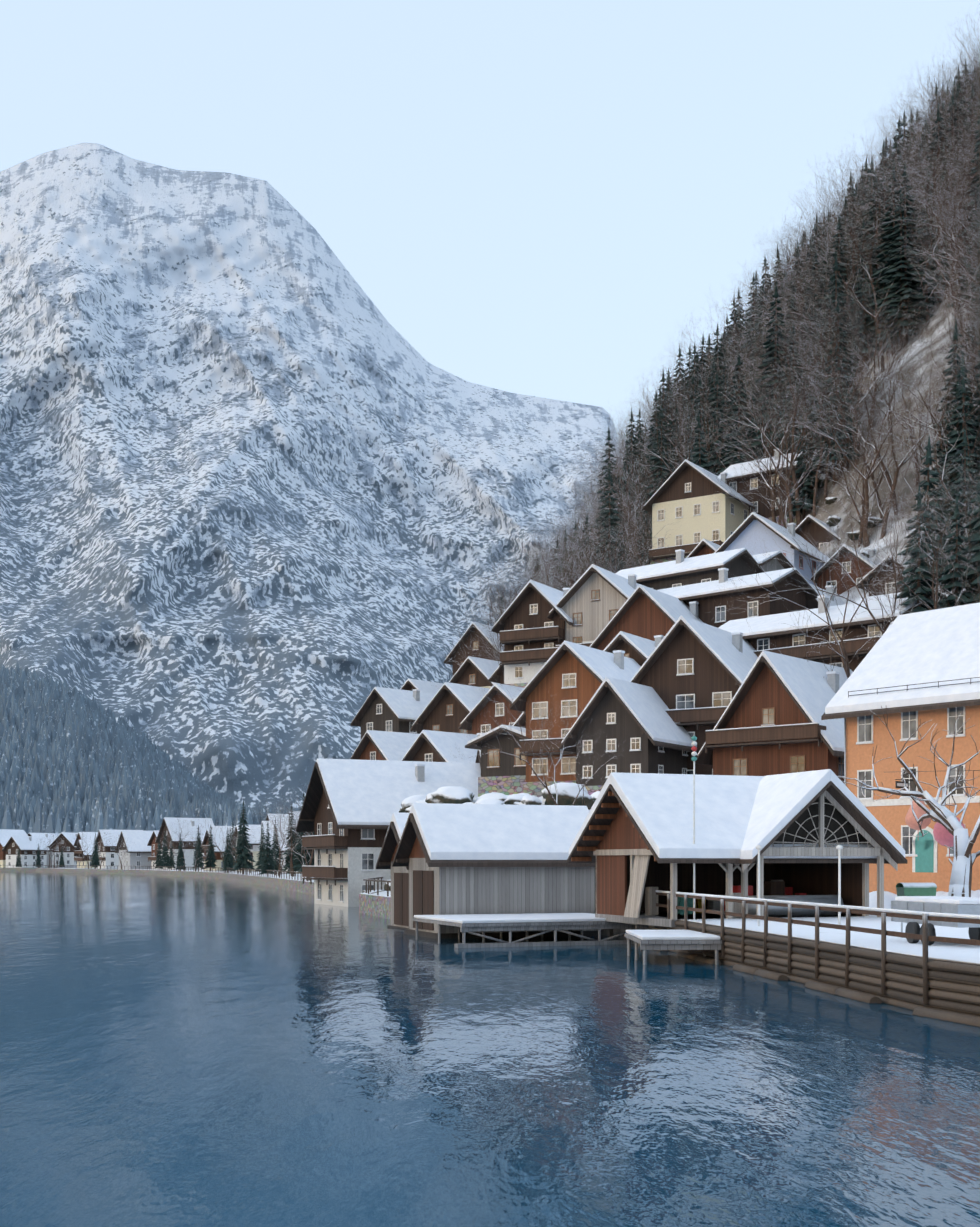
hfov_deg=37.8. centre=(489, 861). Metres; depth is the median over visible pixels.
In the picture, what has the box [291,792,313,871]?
conifer
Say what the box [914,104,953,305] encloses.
slope conifer
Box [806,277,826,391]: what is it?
slope conifer
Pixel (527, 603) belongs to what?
house
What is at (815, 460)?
slope conifer
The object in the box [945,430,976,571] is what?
slope conifer
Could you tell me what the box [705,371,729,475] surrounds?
hillside conifer
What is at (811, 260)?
hillside conifer
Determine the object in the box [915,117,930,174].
hillside conifer
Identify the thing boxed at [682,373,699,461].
hillside conifer
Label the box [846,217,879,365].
slope conifer
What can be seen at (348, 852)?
big chalet
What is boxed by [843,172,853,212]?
hillside conifer
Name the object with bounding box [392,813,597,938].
boathouse
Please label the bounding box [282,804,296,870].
conifer
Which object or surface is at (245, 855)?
conifer
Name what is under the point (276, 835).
bare tree
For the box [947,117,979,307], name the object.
slope conifer
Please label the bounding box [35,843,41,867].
conifer
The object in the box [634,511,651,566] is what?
hillside conifer
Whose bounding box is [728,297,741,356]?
hillside conifer
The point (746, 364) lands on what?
hillside bare tree
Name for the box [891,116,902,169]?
hillside conifer
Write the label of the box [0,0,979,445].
sky
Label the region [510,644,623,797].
orange chalet
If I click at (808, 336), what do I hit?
bare tree
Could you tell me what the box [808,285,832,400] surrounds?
slope conifer
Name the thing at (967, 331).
hillside bare tree
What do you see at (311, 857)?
bare tree
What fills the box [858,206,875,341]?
hillside conifer
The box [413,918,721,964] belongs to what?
timber jetties
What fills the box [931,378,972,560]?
slope conifer
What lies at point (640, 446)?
hillside conifer
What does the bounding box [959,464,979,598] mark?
slope conifer
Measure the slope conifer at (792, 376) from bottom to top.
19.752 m
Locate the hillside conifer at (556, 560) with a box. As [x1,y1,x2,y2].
[550,536,562,587]
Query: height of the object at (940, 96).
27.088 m
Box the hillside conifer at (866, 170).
[857,159,870,199]
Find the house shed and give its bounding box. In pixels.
[758,553,793,571]
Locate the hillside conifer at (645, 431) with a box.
[642,425,648,458]
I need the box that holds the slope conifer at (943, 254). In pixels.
[937,162,967,285]
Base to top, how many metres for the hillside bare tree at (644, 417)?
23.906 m
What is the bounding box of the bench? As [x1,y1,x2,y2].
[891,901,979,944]
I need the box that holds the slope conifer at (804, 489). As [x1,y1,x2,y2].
[787,408,818,520]
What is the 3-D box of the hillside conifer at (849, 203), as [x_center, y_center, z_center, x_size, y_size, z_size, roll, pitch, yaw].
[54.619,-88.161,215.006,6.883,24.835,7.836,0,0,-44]
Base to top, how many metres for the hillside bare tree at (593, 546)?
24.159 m
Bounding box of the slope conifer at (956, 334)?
[922,320,974,545]
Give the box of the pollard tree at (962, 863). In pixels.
[837,706,979,896]
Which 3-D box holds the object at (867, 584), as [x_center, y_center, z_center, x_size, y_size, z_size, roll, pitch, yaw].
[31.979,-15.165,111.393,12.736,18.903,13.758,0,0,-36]
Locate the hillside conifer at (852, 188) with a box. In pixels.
[849,185,855,208]
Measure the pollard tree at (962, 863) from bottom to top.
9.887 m
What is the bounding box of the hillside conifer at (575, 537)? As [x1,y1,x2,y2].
[572,519,584,569]
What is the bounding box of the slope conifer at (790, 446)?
[777,362,801,452]
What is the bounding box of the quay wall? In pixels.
[0,865,390,918]
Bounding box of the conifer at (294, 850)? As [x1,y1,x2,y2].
[285,820,298,875]
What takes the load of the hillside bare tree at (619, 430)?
on the hillside terrain
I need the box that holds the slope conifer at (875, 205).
[852,171,884,349]
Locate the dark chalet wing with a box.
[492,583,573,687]
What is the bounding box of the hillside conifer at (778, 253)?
[770,244,787,302]
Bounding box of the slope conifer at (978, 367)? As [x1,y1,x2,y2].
[969,341,979,460]
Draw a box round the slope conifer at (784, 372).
[776,336,801,441]
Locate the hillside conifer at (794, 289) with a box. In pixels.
[787,281,801,333]
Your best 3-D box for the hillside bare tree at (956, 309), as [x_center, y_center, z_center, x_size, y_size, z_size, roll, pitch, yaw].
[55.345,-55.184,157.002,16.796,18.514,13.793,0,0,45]
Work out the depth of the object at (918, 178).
180.95 m
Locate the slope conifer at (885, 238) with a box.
[866,165,920,354]
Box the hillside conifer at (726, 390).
[713,359,735,466]
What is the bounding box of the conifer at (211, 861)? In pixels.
[203,825,217,870]
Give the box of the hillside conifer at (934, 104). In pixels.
[928,81,941,142]
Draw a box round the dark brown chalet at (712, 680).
[631,619,742,774]
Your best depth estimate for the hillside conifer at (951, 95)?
209.43 m
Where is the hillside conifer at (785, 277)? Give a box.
[774,269,790,354]
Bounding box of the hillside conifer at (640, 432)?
[636,423,647,469]
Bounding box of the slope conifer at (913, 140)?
[905,119,917,162]
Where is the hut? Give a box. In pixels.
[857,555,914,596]
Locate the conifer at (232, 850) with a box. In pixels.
[224,829,233,871]
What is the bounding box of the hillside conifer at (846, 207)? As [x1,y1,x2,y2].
[836,196,849,243]
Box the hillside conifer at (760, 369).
[748,329,771,412]
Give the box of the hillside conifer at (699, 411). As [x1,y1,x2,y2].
[688,378,710,462]
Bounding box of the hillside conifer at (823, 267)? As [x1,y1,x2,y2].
[811,251,833,335]
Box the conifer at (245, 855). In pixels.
[232,799,254,873]
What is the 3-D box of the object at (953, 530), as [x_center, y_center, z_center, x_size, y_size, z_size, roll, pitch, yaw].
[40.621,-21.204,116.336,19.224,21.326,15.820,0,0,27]
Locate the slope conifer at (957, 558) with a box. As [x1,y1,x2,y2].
[938,496,979,608]
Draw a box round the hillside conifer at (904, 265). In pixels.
[873,164,933,341]
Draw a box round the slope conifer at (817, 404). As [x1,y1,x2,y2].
[799,293,852,473]
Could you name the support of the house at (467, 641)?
on the hillside terrain
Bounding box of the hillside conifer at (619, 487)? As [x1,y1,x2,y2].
[600,476,631,567]
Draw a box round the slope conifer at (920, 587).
[894,484,944,612]
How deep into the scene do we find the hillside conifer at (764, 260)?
267.83 m
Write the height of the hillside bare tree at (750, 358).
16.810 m
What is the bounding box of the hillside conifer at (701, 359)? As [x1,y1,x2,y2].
[690,334,708,404]
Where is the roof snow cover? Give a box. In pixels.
[0,448,979,939]
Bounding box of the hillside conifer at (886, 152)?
[884,136,890,170]
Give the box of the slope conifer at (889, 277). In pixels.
[875,192,925,350]
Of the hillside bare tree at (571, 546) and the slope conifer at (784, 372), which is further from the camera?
the slope conifer at (784, 372)
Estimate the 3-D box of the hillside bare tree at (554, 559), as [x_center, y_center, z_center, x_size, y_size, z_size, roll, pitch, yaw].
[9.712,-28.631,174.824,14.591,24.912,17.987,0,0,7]
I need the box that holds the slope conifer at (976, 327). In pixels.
[963,253,979,390]
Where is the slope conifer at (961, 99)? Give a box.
[958,76,968,131]
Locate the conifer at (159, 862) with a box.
[153,840,163,869]
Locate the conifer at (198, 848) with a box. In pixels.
[192,824,204,868]
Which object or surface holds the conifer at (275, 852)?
on the hillside terrain
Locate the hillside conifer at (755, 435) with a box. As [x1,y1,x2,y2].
[748,380,762,459]
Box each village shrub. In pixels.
[384,879,390,890]
[399,795,426,812]
[425,786,472,803]
[472,799,503,803]
[474,793,506,804]
[503,794,523,804]
[518,795,541,804]
[538,796,544,804]
[541,782,594,809]
[591,791,599,801]
[813,474,831,487]
[825,497,836,504]
[826,515,840,526]
[846,530,862,539]
[858,517,882,527]
[860,550,869,557]
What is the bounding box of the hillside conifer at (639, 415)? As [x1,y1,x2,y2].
[635,412,644,450]
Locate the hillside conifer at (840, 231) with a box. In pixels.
[828,217,850,285]
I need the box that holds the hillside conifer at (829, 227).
[825,209,832,252]
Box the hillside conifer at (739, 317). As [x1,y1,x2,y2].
[732,290,746,340]
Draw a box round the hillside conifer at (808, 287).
[800,284,811,355]
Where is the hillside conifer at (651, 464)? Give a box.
[645,423,659,503]
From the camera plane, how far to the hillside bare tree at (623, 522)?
209.24 m
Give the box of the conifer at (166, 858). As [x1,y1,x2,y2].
[161,831,170,869]
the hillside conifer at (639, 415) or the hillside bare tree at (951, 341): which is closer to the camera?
the hillside bare tree at (951, 341)
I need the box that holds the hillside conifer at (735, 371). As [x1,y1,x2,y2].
[729,333,746,405]
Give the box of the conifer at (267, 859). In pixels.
[258,823,274,876]
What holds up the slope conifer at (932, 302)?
on the hillside terrain
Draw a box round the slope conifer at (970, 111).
[962,85,978,154]
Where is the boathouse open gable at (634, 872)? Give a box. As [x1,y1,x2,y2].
[567,781,906,926]
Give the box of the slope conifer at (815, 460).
[807,299,862,479]
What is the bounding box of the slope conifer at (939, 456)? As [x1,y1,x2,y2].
[929,407,949,517]
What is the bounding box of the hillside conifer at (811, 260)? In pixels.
[803,235,818,300]
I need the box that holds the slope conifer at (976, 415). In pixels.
[968,361,979,474]
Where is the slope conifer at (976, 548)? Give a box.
[962,486,979,604]
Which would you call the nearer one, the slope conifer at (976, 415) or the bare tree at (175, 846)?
the slope conifer at (976, 415)
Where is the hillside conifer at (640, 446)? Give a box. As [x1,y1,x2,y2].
[625,436,648,524]
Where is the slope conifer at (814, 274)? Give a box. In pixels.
[800,251,823,374]
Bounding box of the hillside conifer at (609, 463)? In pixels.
[590,428,620,560]
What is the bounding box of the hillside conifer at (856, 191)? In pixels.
[845,183,860,248]
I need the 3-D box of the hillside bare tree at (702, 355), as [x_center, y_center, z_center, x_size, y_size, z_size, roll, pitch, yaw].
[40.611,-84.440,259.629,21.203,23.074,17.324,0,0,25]
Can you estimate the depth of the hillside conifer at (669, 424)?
238.09 m
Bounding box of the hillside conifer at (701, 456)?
[690,413,710,471]
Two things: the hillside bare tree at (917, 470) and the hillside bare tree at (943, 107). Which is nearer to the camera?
the hillside bare tree at (917, 470)
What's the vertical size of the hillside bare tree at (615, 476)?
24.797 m
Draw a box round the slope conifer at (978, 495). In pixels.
[958,480,979,578]
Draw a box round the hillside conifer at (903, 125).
[891,110,913,177]
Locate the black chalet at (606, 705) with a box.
[559,681,698,794]
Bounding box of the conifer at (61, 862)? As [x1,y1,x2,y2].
[58,848,64,866]
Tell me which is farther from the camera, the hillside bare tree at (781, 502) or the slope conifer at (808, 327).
the slope conifer at (808, 327)
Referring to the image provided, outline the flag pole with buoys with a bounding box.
[691,736,696,919]
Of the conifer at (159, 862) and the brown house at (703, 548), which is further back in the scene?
the conifer at (159, 862)
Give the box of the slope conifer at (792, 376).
[771,323,809,452]
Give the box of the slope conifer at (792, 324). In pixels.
[781,295,799,378]
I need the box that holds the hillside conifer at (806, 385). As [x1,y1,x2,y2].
[804,311,819,413]
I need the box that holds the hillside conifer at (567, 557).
[555,531,570,587]
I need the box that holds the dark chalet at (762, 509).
[725,450,823,526]
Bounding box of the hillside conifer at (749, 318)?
[737,272,760,404]
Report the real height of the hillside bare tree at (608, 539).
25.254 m
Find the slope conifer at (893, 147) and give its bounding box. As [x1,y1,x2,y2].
[887,134,910,204]
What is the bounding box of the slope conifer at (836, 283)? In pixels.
[807,256,864,439]
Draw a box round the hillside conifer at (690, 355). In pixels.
[681,347,693,407]
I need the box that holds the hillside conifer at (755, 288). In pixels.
[746,270,758,329]
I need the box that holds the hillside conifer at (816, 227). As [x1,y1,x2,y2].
[806,219,822,277]
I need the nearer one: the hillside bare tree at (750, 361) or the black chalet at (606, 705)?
the black chalet at (606, 705)
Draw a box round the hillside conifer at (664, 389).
[645,369,679,476]
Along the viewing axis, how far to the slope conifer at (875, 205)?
197.34 m
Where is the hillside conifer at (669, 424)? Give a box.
[664,416,673,477]
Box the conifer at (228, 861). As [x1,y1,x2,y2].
[221,828,233,870]
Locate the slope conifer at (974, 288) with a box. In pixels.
[965,236,979,366]
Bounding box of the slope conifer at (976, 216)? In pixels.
[955,171,979,302]
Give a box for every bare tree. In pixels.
[41,831,59,867]
[44,832,65,867]
[67,822,108,868]
[100,831,133,868]
[161,825,193,870]
[163,813,200,870]
[182,809,236,872]
[185,829,205,869]
[187,840,210,870]
[222,836,254,874]
[247,798,298,875]
[257,788,298,876]
[261,823,294,874]
[267,783,310,834]
[272,823,310,877]
[274,781,313,880]
[276,804,298,875]
[430,572,506,680]
[439,575,507,645]
[443,554,545,626]
[453,668,626,811]
[454,566,544,658]
[455,624,503,660]
[457,528,581,622]
[464,558,561,659]
[466,543,576,644]
[468,525,614,610]
[468,541,598,656]
[478,636,503,663]
[479,563,575,625]
[483,539,645,614]
[494,554,529,610]
[495,545,592,586]
[497,526,577,585]
[499,552,587,596]
[505,510,596,571]
[505,511,632,583]
[506,529,631,590]
[511,527,600,564]
[512,494,642,590]
[512,534,620,588]
[514,532,629,589]
[517,504,630,567]
[524,514,564,569]
[526,516,593,549]
[533,511,577,552]
[533,518,648,586]
[538,512,619,560]
[543,507,644,586]
[544,536,608,583]
[545,491,686,577]
[549,486,640,564]
[549,490,651,574]
[554,432,677,548]
[554,496,594,536]
[555,479,599,551]
[555,504,593,544]
[556,487,606,533]
[556,548,624,590]
[557,481,597,544]
[558,530,645,580]
[560,511,651,569]
[565,413,694,550]
[565,481,600,542]
[566,448,669,566]
[566,461,605,528]
[567,451,622,493]
[570,410,685,510]
[570,514,637,571]
[570,539,626,579]
[572,431,670,519]
[575,449,651,516]
[583,448,667,534]
[583,471,651,566]
[585,439,654,518]
[588,432,644,486]
[590,488,647,566]
[593,470,652,567]
[594,359,761,485]
[594,428,642,475]
[595,411,635,460]
[595,501,651,565]
[599,404,651,469]
[602,403,677,463]
[602,505,650,562]
[606,402,649,438]
[607,427,630,480]
[611,412,682,464]
[614,429,691,502]
[615,440,731,545]
[616,489,651,559]
[619,380,664,406]
[620,393,708,490]
[621,396,655,437]
[627,385,743,499]
[628,361,742,459]
[630,354,682,408]
[631,361,709,418]
[637,366,746,445]
[638,361,730,469]
[638,371,743,436]
[642,363,750,444]
[644,400,732,465]
[647,383,761,467]
[656,336,715,377]
[657,331,746,384]
[659,336,748,422]
[659,408,761,479]
[665,353,749,424]
[666,316,743,375]
[675,292,771,393]
[676,322,743,373]
[682,357,860,522]
[687,374,864,528]
[689,321,787,431]
[692,278,762,357]
[692,402,734,466]
[699,301,842,525]
[700,330,755,381]
[703,363,800,454]
[704,326,799,395]
[704,393,866,525]
[707,344,753,396]
[708,276,788,372]
[709,336,764,437]
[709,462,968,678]
[713,406,791,474]
[715,286,752,347]
[717,293,756,333]
[719,276,807,384]
[719,340,813,458]
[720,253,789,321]
[724,360,799,456]
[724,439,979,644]
[725,285,770,328]
[726,306,778,393]
[727,320,770,380]
[729,332,768,383]
[730,339,848,522]
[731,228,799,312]
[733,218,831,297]
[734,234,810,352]
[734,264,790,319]
[734,298,782,370]
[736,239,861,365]
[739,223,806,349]
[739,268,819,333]
[740,233,867,330]
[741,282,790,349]
[742,287,796,352]
[744,239,851,337]
[745,374,869,458]
[746,260,828,366]
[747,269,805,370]
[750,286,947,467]
[750,316,947,547]
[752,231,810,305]
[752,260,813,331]
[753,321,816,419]
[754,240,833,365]
[755,296,918,470]
[756,224,820,276]
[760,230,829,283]
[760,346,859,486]
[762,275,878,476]
[763,202,840,277]
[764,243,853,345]
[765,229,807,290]
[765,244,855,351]
[768,198,841,268]
[768,292,899,416]
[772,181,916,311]
[772,231,830,294]
[772,281,885,467]
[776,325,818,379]
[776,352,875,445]
[777,210,846,283]
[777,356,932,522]
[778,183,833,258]
[779,198,866,306]
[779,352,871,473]
[779,378,862,516]
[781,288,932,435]
[784,290,897,379]
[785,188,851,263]
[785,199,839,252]
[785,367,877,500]
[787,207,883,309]
[788,239,852,321]
[789,174,858,250]
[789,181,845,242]
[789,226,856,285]
[791,285,845,358]
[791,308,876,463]
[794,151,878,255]
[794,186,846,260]
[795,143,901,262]
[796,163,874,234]
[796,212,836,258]
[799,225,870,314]
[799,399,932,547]
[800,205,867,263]
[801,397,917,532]
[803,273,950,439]
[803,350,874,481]
[804,319,931,514]
[804,404,908,546]
[806,205,872,262]
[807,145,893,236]
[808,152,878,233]
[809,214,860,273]
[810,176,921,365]
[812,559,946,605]
[813,165,877,242]
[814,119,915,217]
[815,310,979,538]
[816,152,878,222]
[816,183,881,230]
[817,160,894,232]
[817,209,951,372]
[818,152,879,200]
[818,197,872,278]
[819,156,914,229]
[819,361,884,475]
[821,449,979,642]
[822,181,871,243]
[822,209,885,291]
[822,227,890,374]
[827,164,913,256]
[828,341,978,525]
[831,103,948,205]
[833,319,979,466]
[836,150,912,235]
[838,225,879,290]
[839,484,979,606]
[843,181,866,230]
[844,157,925,231]
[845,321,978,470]
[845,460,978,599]
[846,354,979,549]
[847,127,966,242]
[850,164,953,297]
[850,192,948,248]
[851,131,979,268]
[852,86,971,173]
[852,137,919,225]
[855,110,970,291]
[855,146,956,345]
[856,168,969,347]
[857,324,977,486]
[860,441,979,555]
[862,208,935,268]
[863,192,948,323]
[864,79,952,125]
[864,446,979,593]
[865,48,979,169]
[865,498,916,586]
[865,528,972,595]
[866,108,963,245]
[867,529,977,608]
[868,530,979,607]
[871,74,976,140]
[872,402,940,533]
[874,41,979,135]
[874,66,970,145]
[875,99,976,244]
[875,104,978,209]
[876,128,967,299]
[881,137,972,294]
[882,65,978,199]
[884,92,976,207]
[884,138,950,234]
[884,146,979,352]
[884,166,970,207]
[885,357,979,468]
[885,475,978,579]
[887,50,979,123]
[888,111,951,151]
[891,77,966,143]
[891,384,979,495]
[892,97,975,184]
[892,223,979,350]
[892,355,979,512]
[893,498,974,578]
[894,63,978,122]
[894,190,979,315]
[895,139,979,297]
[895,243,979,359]
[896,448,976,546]
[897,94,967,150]
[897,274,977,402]
[898,49,979,151]
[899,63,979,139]
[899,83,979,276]
[899,130,973,200]
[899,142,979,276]
[899,377,977,483]
[903,178,979,326]
[904,73,977,159]
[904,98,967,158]
[904,139,979,252]
[905,139,972,253]
[905,285,979,457]
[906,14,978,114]
[907,143,976,274]
[907,176,979,285]
[907,178,964,293]
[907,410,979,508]
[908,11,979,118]
[908,190,979,325]
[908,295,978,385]
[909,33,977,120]
[909,73,979,221]
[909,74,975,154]
[909,127,978,202]
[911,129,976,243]
[911,227,979,319]
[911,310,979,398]
[913,214,979,328]
[914,95,979,154]
[914,170,977,317]
[915,56,977,155]
[915,95,979,175]
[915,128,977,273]
[916,274,979,352]
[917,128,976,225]
[917,330,979,409]
[918,40,979,124]
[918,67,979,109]
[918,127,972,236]
[918,186,979,284]
[918,233,979,372]
[919,118,979,224]
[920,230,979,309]
[921,39,979,122]
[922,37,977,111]
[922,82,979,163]
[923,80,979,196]
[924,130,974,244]
[924,307,977,398]
[925,43,979,108]
[925,90,978,196]
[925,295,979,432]
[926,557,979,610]
[928,52,977,102]
[930,11,979,103]
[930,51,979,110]
[932,276,979,328]
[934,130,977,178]
[934,147,971,254]
[935,267,979,378]
[938,292,977,386]
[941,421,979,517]
[942,174,979,235]
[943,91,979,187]
[945,198,979,276]
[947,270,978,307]
[951,186,978,254]
[951,294,979,375]
[951,343,978,384]
[953,279,979,355]
[957,282,979,344]
[962,224,979,340]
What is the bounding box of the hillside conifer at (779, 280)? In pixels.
[766,256,785,336]
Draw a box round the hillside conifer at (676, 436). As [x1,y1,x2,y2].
[666,405,683,477]
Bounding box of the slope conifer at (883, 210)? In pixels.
[869,171,890,301]
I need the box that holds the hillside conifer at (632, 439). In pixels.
[620,408,644,514]
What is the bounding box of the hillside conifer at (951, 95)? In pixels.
[948,79,956,132]
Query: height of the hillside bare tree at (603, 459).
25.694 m
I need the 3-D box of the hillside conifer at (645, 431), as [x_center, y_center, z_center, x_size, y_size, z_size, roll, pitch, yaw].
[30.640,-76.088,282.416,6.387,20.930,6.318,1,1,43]
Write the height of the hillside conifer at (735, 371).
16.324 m
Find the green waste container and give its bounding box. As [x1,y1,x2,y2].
[896,883,936,895]
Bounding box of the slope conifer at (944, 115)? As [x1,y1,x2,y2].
[934,102,946,141]
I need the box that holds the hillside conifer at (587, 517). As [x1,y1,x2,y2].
[577,515,594,579]
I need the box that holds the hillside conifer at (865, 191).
[850,158,876,290]
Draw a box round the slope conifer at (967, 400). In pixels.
[935,356,979,562]
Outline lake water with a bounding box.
[0,872,979,1226]
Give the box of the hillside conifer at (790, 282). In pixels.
[779,242,809,366]
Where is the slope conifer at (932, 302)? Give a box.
[915,212,942,304]
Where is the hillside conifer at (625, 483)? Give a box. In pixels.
[616,449,642,567]
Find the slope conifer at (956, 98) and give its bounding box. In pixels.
[948,84,966,154]
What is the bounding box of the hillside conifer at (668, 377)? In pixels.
[662,368,677,447]
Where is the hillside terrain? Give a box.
[59,289,979,964]
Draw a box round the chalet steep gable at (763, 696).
[695,656,843,782]
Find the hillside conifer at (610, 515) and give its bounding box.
[591,466,628,572]
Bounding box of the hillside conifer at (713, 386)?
[705,365,720,464]
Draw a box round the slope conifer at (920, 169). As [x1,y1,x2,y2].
[911,127,928,233]
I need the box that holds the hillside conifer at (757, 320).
[743,280,773,426]
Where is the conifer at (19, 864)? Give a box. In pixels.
[16,850,21,866]
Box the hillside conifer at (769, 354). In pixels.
[745,281,790,458]
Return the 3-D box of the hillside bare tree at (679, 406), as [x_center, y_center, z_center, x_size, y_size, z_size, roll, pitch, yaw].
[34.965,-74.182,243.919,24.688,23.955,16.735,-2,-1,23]
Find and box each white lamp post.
[756,845,761,925]
[836,845,842,924]
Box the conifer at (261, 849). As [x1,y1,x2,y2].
[254,824,265,871]
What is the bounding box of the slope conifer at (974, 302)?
[965,264,979,359]
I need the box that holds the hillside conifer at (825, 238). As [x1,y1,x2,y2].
[819,223,831,265]
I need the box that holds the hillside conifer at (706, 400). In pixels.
[702,383,709,424]
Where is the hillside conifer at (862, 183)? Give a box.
[855,177,867,226]
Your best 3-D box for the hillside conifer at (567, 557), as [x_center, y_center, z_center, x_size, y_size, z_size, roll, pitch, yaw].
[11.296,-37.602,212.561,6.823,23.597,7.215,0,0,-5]
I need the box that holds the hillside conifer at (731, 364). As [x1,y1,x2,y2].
[727,345,734,394]
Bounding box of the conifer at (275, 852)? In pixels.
[269,819,282,874]
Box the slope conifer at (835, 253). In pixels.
[812,216,861,379]
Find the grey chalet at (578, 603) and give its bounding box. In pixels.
[547,567,635,646]
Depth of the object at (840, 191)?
227.32 m
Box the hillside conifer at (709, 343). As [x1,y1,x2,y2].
[704,333,714,385]
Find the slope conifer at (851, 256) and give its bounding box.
[844,215,859,301]
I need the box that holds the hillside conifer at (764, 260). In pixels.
[755,257,772,320]
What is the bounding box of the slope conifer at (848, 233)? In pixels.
[844,219,851,253]
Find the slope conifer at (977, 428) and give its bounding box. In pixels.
[973,402,979,462]
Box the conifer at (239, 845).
[233,817,248,869]
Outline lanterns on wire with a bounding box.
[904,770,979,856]
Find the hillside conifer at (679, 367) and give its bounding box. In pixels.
[671,346,688,438]
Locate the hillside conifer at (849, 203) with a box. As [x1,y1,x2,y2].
[843,194,852,231]
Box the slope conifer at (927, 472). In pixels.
[898,435,949,608]
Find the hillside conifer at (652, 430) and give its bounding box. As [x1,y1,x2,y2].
[642,391,663,492]
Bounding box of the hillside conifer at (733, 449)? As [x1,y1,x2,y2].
[716,353,755,474]
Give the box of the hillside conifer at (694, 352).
[679,343,702,446]
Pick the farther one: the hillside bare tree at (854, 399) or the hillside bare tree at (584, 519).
the hillside bare tree at (584, 519)
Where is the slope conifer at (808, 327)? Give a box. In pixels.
[801,288,817,388]
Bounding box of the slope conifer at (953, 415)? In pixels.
[930,352,977,522]
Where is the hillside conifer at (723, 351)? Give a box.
[718,336,730,387]
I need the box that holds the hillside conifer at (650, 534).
[644,516,651,564]
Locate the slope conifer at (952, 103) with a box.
[935,91,965,241]
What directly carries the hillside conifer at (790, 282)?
on the hillside terrain
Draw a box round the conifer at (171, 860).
[168,840,175,869]
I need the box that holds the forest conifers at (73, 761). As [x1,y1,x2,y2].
[0,660,300,836]
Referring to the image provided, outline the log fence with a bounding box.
[654,892,979,1026]
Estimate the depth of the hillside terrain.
161.44 m
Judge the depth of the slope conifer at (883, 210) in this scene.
199.25 m
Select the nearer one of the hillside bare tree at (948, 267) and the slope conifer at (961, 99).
the hillside bare tree at (948, 267)
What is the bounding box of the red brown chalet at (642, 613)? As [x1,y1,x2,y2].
[591,588,697,650]
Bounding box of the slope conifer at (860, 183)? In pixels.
[853,170,866,207]
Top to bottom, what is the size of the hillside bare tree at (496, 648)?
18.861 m
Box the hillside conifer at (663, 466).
[642,406,671,543]
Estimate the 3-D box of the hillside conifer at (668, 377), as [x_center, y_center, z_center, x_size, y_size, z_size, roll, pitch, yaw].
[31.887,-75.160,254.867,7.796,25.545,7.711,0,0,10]
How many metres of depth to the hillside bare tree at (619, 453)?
282.44 m
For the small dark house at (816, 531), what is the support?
on the hillside terrain
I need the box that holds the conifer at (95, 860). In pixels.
[90,832,100,868]
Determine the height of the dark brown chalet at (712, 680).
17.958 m
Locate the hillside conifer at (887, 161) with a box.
[868,139,895,224]
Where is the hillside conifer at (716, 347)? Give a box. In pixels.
[702,323,729,409]
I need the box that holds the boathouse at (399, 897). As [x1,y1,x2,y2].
[376,822,408,928]
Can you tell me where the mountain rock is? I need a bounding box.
[0,143,626,811]
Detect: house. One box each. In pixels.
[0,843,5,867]
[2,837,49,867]
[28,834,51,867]
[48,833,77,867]
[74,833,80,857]
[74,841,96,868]
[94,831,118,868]
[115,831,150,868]
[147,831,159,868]
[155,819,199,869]
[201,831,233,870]
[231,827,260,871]
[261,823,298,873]
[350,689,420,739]
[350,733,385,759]
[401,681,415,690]
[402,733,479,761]
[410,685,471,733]
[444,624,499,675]
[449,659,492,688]
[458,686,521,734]
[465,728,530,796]
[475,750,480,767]
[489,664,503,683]
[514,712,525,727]
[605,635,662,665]
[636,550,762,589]
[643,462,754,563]
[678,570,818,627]
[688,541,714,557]
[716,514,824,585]
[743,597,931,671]
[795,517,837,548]
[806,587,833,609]
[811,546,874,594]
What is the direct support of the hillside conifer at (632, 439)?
on the hillside terrain
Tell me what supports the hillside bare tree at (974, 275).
on the hillside terrain
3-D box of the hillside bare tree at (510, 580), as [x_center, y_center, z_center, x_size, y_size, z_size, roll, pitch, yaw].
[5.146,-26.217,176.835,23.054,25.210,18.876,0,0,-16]
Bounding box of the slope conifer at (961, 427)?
[935,373,979,571]
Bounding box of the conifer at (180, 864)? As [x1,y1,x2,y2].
[175,833,185,870]
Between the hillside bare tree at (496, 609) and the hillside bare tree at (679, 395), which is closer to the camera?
the hillside bare tree at (496, 609)
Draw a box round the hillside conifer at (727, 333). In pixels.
[722,317,734,365]
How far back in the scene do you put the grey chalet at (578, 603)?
134.88 m
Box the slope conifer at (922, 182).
[914,137,928,226]
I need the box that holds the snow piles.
[869,890,979,908]

